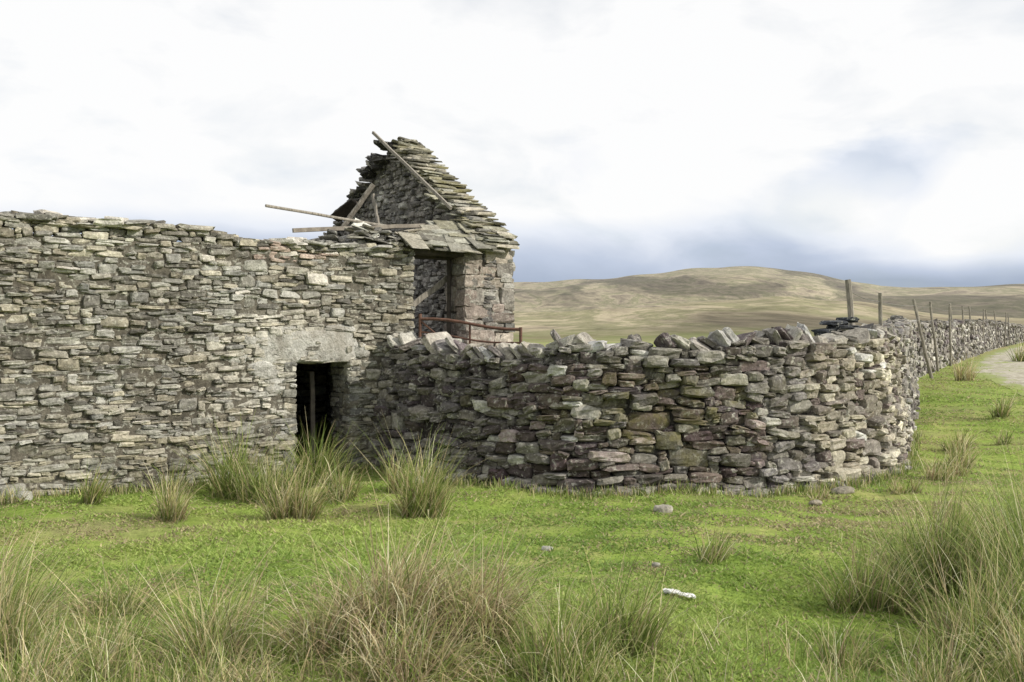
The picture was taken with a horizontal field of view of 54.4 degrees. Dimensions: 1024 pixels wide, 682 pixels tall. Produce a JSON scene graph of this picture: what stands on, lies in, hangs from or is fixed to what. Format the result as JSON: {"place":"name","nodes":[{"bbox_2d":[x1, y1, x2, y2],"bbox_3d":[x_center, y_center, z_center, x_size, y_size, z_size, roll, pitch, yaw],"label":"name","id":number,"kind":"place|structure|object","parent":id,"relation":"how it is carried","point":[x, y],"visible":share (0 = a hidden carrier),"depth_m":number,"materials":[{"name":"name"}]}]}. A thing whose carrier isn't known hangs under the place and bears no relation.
{"place":"outdoors","nodes":[
{"label":"outdoors","id":0,"kind":"place"},
{"bbox_2d":[0,266,1023,681],"bbox_3d":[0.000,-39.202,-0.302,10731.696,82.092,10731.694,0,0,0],"label":"ground","id":1,"kind":"structure","parent":0,"point":[690,302],"depth_m":9.59,"materials":[{"name":"green plant"}]},
{"bbox_2d":[0,479,32,505],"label":"rush tussock","id":2,"kind":"object","parent":1,"relation":"on","point":[6,501],"visible":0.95,"depth_m":9.09,"materials":[{"name":"green plant"}]},
{"bbox_2d":[9,490,32,502],"bbox_3d":[-4.550,1.448,9.221,0.201,0.124,0.198,0,0,-19],"label":"loose stone","id":3,"kind":"object","parent":1,"relation":"on","point":[21,493],"visible":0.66,"depth_m":9.17,"materials":[{"name":"grey stone"}]},
{"bbox_2d":[0,489,93,614],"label":"rush tussock","id":4,"kind":"object","parent":1,"relation":"on","point":[8,579],"visible":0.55,"depth_m":5.89,"materials":[{"name":"green plant"}]},
{"bbox_2d":[0,503,130,660],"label":"rush tussock","id":5,"kind":"object","parent":1,"relation":"on","point":[4,618],"visible":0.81,"depth_m":4.96,"materials":[{"name":"green plant"}]},
{"bbox_2d":[0,587,154,681],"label":"rush tussock","id":6,"kind":"object","parent":1,"relation":"on","point":[38,674],"visible":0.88,"depth_m":4.34,"materials":[{"name":"green plant"}]},
{"bbox_2d":[74,456,124,504],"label":"rush tussock","id":7,"kind":"object","parent":1,"relation":"on","point":[92,495],"visible":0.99,"depth_m":9.14,"materials":[{"name":"green plant"}]},
{"bbox_2d":[30,582,190,681],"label":"rush tussock","id":8,"kind":"object","parent":1,"relation":"on","point":[126,654],"visible":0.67,"depth_m":4.67,"materials":[{"name":"green plant"}]},
{"bbox_2d":[19,531,203,623],"bbox_3d":[-2.314,1.353,5.802,1.101,0.472,0.957,0,0,-26],"label":"rush tussock","id":9,"kind":"object","parent":1,"relation":"on","point":[110,598],"visible":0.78,"depth_m":5.75,"materials":[{"name":"green plant"}]},
{"bbox_2d":[124,461,206,523],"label":"rush tussock","id":10,"kind":"object","parent":1,"relation":"on","point":[172,511],"visible":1,"depth_m":8.52,"materials":[{"name":"green plant"}]},
{"bbox_2d":[145,455,202,493],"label":"rush tussock","id":11,"kind":"object","parent":1,"relation":"on","point":[174,480],"visible":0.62,"depth_m":9.89,"materials":[{"name":"green plant"}]},
{"bbox_2d":[81,515,327,675],"bbox_3d":[-1.567,1.213,4.975,1.282,0.757,1.208,0,1,-29],"label":"rush tussock","id":12,"kind":"object","parent":1,"relation":"on","point":[229,630],"visible":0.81,"depth_m":4.96,"materials":[{"name":"green plant"}]},
{"bbox_2d":[122,618,299,681],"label":"rush tussock","id":13,"kind":"object","parent":1,"relation":"on","point":[229,674],"visible":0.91,"depth_m":4.36,"materials":[{"name":"green plant"}]},
{"bbox_2d":[173,407,301,500],"bbox_3d":[-2.771,1.103,9.956,1.389,0.977,1.242,0,1,-33],"label":"rush tussock","id":14,"kind":"object","parent":1,"relation":"on","point":[221,490],"visible":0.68,"depth_m":9.84,"materials":[{"name":"green plant"}]},
{"bbox_2d":[0,131,519,499],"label":"ruined barn","id":15,"kind":"structure","parent":1,"relation":"on","point":[127,344],"depth_m":10.63,"materials":[{"name":"stone"}]},
{"bbox_2d":[214,436,322,504],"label":"rush tussock","id":16,"kind":"object","parent":1,"relation":"on","point":[246,494],"visible":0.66,"depth_m":9.47,"materials":[{"name":"green plant"}]},
{"bbox_2d":[234,444,351,519],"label":"rush tussock","id":17,"kind":"object","parent":1,"relation":"on","point":[308,508],"visible":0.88,"depth_m":8.57,"materials":[{"name":"green plant"}]},
{"bbox_2d":[260,410,372,488],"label":"rush tussock","id":18,"kind":"object","parent":1,"relation":"on","point":[318,457],"visible":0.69,"depth_m":10.48,"materials":[{"name":"green plant"}]},
{"bbox_2d":[227,532,426,681],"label":"rush tussock","id":19,"kind":"object","parent":1,"relation":"on","point":[313,634],"visible":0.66,"depth_m":4.86,"materials":[{"name":"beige plant"}]},
{"bbox_2d":[309,445,372,504],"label":"rush tussock","id":20,"kind":"object","parent":1,"relation":"on","point":[347,493],"visible":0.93,"depth_m":9.60,"materials":[{"name":"green plant"}]},
{"bbox_2d":[234,464,557,676],"bbox_3d":[-0.614,1.107,5.120,1.644,0.894,1.544,0,1,-38],"label":"rush tussock","id":21,"kind":"object","parent":1,"relation":"on","point":[397,579],"visible":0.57,"depth_m":5.03,"materials":[{"name":"green plant"}]},
{"bbox_2d":[370,445,430,493],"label":"rush tussock","id":22,"kind":"object","parent":1,"relation":"on","point":[391,480],"visible":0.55,"depth_m":9.86,"materials":[{"name":"green plant"}]},
{"bbox_2d":[271,548,535,681],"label":"rush tussock","id":23,"kind":"object","parent":1,"relation":"on","point":[405,653],"visible":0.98,"depth_m":4.52,"materials":[{"name":"green plant"}]},
{"bbox_2d":[356,412,495,518],"bbox_3d":[-0.745,1.065,8.783,1.363,0.970,1.271,0,1,41],"label":"rush tussock","id":24,"kind":"object","parent":1,"relation":"on","point":[416,495],"visible":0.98,"depth_m":8.66,"materials":[{"name":"green plant"}]},
{"bbox_2d":[0,429,924,503],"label":"wall foot grass","id":25,"kind":"structure","parent":1,"relation":"on","point":[854,482],"depth_m":10.04,"materials":[{"name":"green plant"}]},
{"bbox_2d":[347,492,618,668],"bbox_3d":[-0.135,1.155,5.021,1.393,0.807,1.442,0,0,0],"label":"rush tussock","id":26,"kind":"object","parent":1,"relation":"on","point":[498,608],"visible":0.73,"depth_m":4.98,"materials":[{"name":"green plant"}]},
{"bbox_2d":[0,355,1023,681],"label":"turf","id":27,"kind":"structure","parent":1,"relation":"on","point":[718,661],"depth_m":7.05,"materials":[{"name":"green plant"}]},
{"bbox_2d":[892,480,1001,547],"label":"rush tussock","id":28,"kind":"object","parent":27,"relation":"on","point":[950,518],"visible":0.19,"depth_m":7.51,"materials":[{"name":"green plant"}]},
{"bbox_2d":[1000,331,1023,361],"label":"rush tussock","id":29,"kind":"object","parent":27,"relation":"on","point":[1020,357],"visible":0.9,"depth_m":34.57,"materials":[{"name":"green plant"}]},
{"bbox_2d":[0,514,1023,681],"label":"long grass","id":30,"kind":"structure","parent":1,"relation":"on","point":[132,678],"depth_m":4.63,"materials":[{"name":"green plant"}]},
{"bbox_2d":[541,546,552,550],"bbox_3d":[0.268,1.580,7.559,0.094,0.044,0.074,0,0,0],"label":"loose stone","id":31,"kind":"object","parent":1,"relation":"on","point":[543,547],"visible":0.7,"depth_m":7.54,"materials":[{"name":"grey stone"}]},
{"bbox_2d":[478,536,663,681],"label":"rush tussock","id":32,"kind":"object","parent":1,"relation":"on","point":[548,639],"visible":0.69,"depth_m":4.59,"materials":[{"name":"green plant"}]},
{"bbox_2d":[512,611,649,681],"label":"rush tussock","id":33,"kind":"object","parent":1,"relation":"on","point":[566,677],"visible":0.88,"depth_m":4.34,"materials":[{"name":"green plant"}]},
{"bbox_2d":[531,514,739,657],"bbox_3d":[0.565,1.197,4.846,1.036,0.703,0.865,0,0,0],"label":"rush tussock","id":34,"kind":"object","parent":1,"relation":"on","point":[646,634],"visible":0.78,"depth_m":4.83,"materials":[{"name":"green plant"}]},
{"bbox_2d":[652,562,659,566],"bbox_3d":[1.000,1.556,6.911,0.061,0.035,0.046,0,0,0],"label":"loose stone","id":35,"kind":"object","parent":1,"relation":"on","point":[655,564],"visible":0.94,"depth_m":6.89,"materials":[{"name":"grey stone"}]},
{"bbox_2d":[653,504,672,512],"bbox_3d":[1.346,1.500,8.862,0.182,0.081,0.136,0,0,-15],"label":"loose stone","id":36,"kind":"object","parent":1,"relation":"on","point":[666,508],"visible":0.81,"depth_m":8.81,"materials":[{"name":"grey stone"}]},
{"bbox_2d":[663,588,695,597],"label":"wool tuft","id":37,"kind":"object","parent":1,"relation":"on","point":[669,591],"visible":0.88,"depth_m":6.08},
{"bbox_2d":[369,315,1023,496],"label":"dry stone wall","id":38,"kind":"structure","parent":1,"relation":"on","point":[780,406],"depth_m":10.31,"materials":[{"name":"grey stone"}]},
{"bbox_2d":[419,314,521,343],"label":"rusty gate","id":39,"kind":"structure","parent":38,"relation":"attached to","point":[470,324],"depth_m":11.58,"materials":[{"name":"metal"}]},
{"bbox_2d":[690,520,741,564],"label":"rush tussock","id":40,"kind":"object","parent":1,"relation":"on","point":[711,554],"visible":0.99,"depth_m":6.93,"materials":[{"name":"green plant"}]},
{"bbox_2d":[808,500,821,505],"bbox_3d":[2.899,1.550,9.510,0.126,0.061,0.095,0,0,-21],"label":"loose stone","id":41,"kind":"object","parent":1,"relation":"on","point":[815,502],"visible":0.91,"depth_m":9.48,"materials":[{"name":"grey stone"}]},
{"bbox_2d":[806,479,834,500],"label":"rush tussock","id":42,"kind":"object","parent":1,"relation":"on","point":[825,495],"visible":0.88,"depth_m":9.75,"materials":[{"name":"green plant"}]},
{"bbox_2d":[830,486,854,494],"bbox_3d":[3.310,1.496,9.964,0.234,0.075,0.154,0,0,-19],"label":"loose stone","id":43,"kind":"object","parent":1,"relation":"on","point":[844,489],"visible":0.95,"depth_m":9.91,"materials":[{"name":"grey stone"}]},
{"bbox_2d":[790,595,903,670],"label":"rush tussock","id":44,"kind":"object","parent":1,"relation":"on","point":[840,655],"visible":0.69,"depth_m":5.20,"materials":[{"name":"green plant"}]},
{"bbox_2d":[773,508,956,614],"bbox_3d":[2.167,1.328,6.098,1.056,0.664,0.783,0,0,28],"label":"rush tussock","id":45,"kind":"object","parent":1,"relation":"on","point":[881,598],"visible":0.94,"depth_m":6.10,"materials":[{"name":"green plant"}]},
{"bbox_2d":[882,472,926,494],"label":"rush tussock","id":46,"kind":"object","parent":1,"relation":"on","point":[912,487],"visible":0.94,"depth_m":10.01,"materials":[{"name":"green plant"}]},
{"bbox_2d":[824,585,1022,681],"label":"rush tussock","id":47,"kind":"object","parent":1,"relation":"on","point":[946,662],"visible":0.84,"depth_m":4.53,"materials":[{"name":"green plant"}]},
{"bbox_2d":[828,506,1023,677],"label":"rush tussock","id":48,"kind":"object","parent":1,"relation":"on","point":[984,622],"visible":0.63,"depth_m":5.21,"materials":[{"name":"green plant"}]},
{"bbox_2d":[845,279,1009,378],"bbox_3d":[16.895,-0.180,36.660,0.964,2.608,53.612,0,1,28],"label":"wire fence","id":49,"kind":"object","parent":1,"relation":"on","point":[849,296],"visible":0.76,"depth_m":24.06,"materials":[{"name":"grey wood"}]},
{"bbox_2d":[904,446,962,480],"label":"rush tussock","id":50,"kind":"object","parent":1,"relation":"on","point":[933,474],"visible":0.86,"depth_m":10.69,"materials":[{"name":"green plant"}]},
{"bbox_2d":[844,447,1023,603],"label":"rush tussock","id":51,"kind":"object","parent":1,"relation":"on","point":[943,558],"visible":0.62,"depth_m":6.40,"materials":[{"name":"green plant"}]},
{"bbox_2d":[921,425,988,468],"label":"rush tussock","id":52,"kind":"object","parent":1,"relation":"on","point":[956,455],"visible":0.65,"depth_m":11.80,"materials":[{"name":"green plant"}]},
{"bbox_2d":[891,419,1023,605],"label":"rush tussock","id":53,"kind":"object","parent":1,"relation":"on","point":[1004,524],"visible":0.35,"depth_m":6.20,"materials":[{"name":"green plant"}]},
{"bbox_2d":[899,550,1023,681],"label":"rush tussock","id":54,"kind":"object","parent":1,"relation":"on","point":[1018,644],"visible":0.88,"depth_m":4.46,"materials":[{"name":"green plant"}]},
{"bbox_2d":[899,457,1023,647],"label":"rush tussock","id":55,"kind":"object","parent":1,"relation":"on","point":[1016,573],"visible":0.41,"depth_m":5.45,"materials":[{"name":"green plant"}]},
{"bbox_2d":[935,423,988,451],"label":"rush tussock","id":56,"kind":"object","parent":1,"relation":"on","point":[956,443],"visible":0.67,"depth_m":13.26,"materials":[{"name":"green plant"}]},
{"bbox_2d":[946,450,980,476],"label":"rush tussock","id":57,"kind":"object","parent":1,"relation":"on","point":[961,472],"visible":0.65,"depth_m":11.19,"materials":[{"name":"green plant"}]},
{"bbox_2d":[948,344,986,380],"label":"rush tussock","id":58,"kind":"object","parent":1,"relation":"on","point":[970,375],"visible":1,"depth_m":23.21,"materials":[{"name":"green plant"}]},
{"bbox_2d":[919,453,1023,629],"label":"rush tussock","id":59,"kind":"object","parent":1,"relation":"on","point":[1001,557],"visible":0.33,"depth_m":5.85,"materials":[{"name":"green plant"}]},
{"bbox_2d":[949,434,1023,540],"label":"rush tussock","id":60,"kind":"object","parent":1,"relation":"on","point":[1002,501],"visible":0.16,"depth_m":6.88,"materials":[{"name":"green plant"}]},
{"bbox_2d":[955,458,1023,535],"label":"rush tussock","id":61,"kind":"object","parent":1,"relation":"on","point":[1004,498],"visible":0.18,"depth_m":7.45,"materials":[{"name":"green plant"}]},
{"bbox_2d":[983,390,1020,417],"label":"rush tussock","id":62,"kind":"object","parent":1,"relation":"on","point":[1002,410],"visible":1,"depth_m":16.27,"materials":[{"name":"green plant"}]},
{"bbox_2d":[991,423,1019,444],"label":"rush tussock","id":63,"kind":"object","parent":1,"relation":"on","point":[998,442],"visible":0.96,"depth_m":14.01,"materials":[{"name":"green plant"}]},
{"bbox_2d":[0,0,1023,286],"label":"sky","id":64,"kind":"structure","parent":0,"point":[876,142],"materials":[{"name":"white"}]},
{"bbox_2d":[972,345,1023,394],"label":"path","id":65,"kind":"structure","parent":0,"point":[1003,364],"depth_m":29.54,"materials":[{"name":"beige gravel"}]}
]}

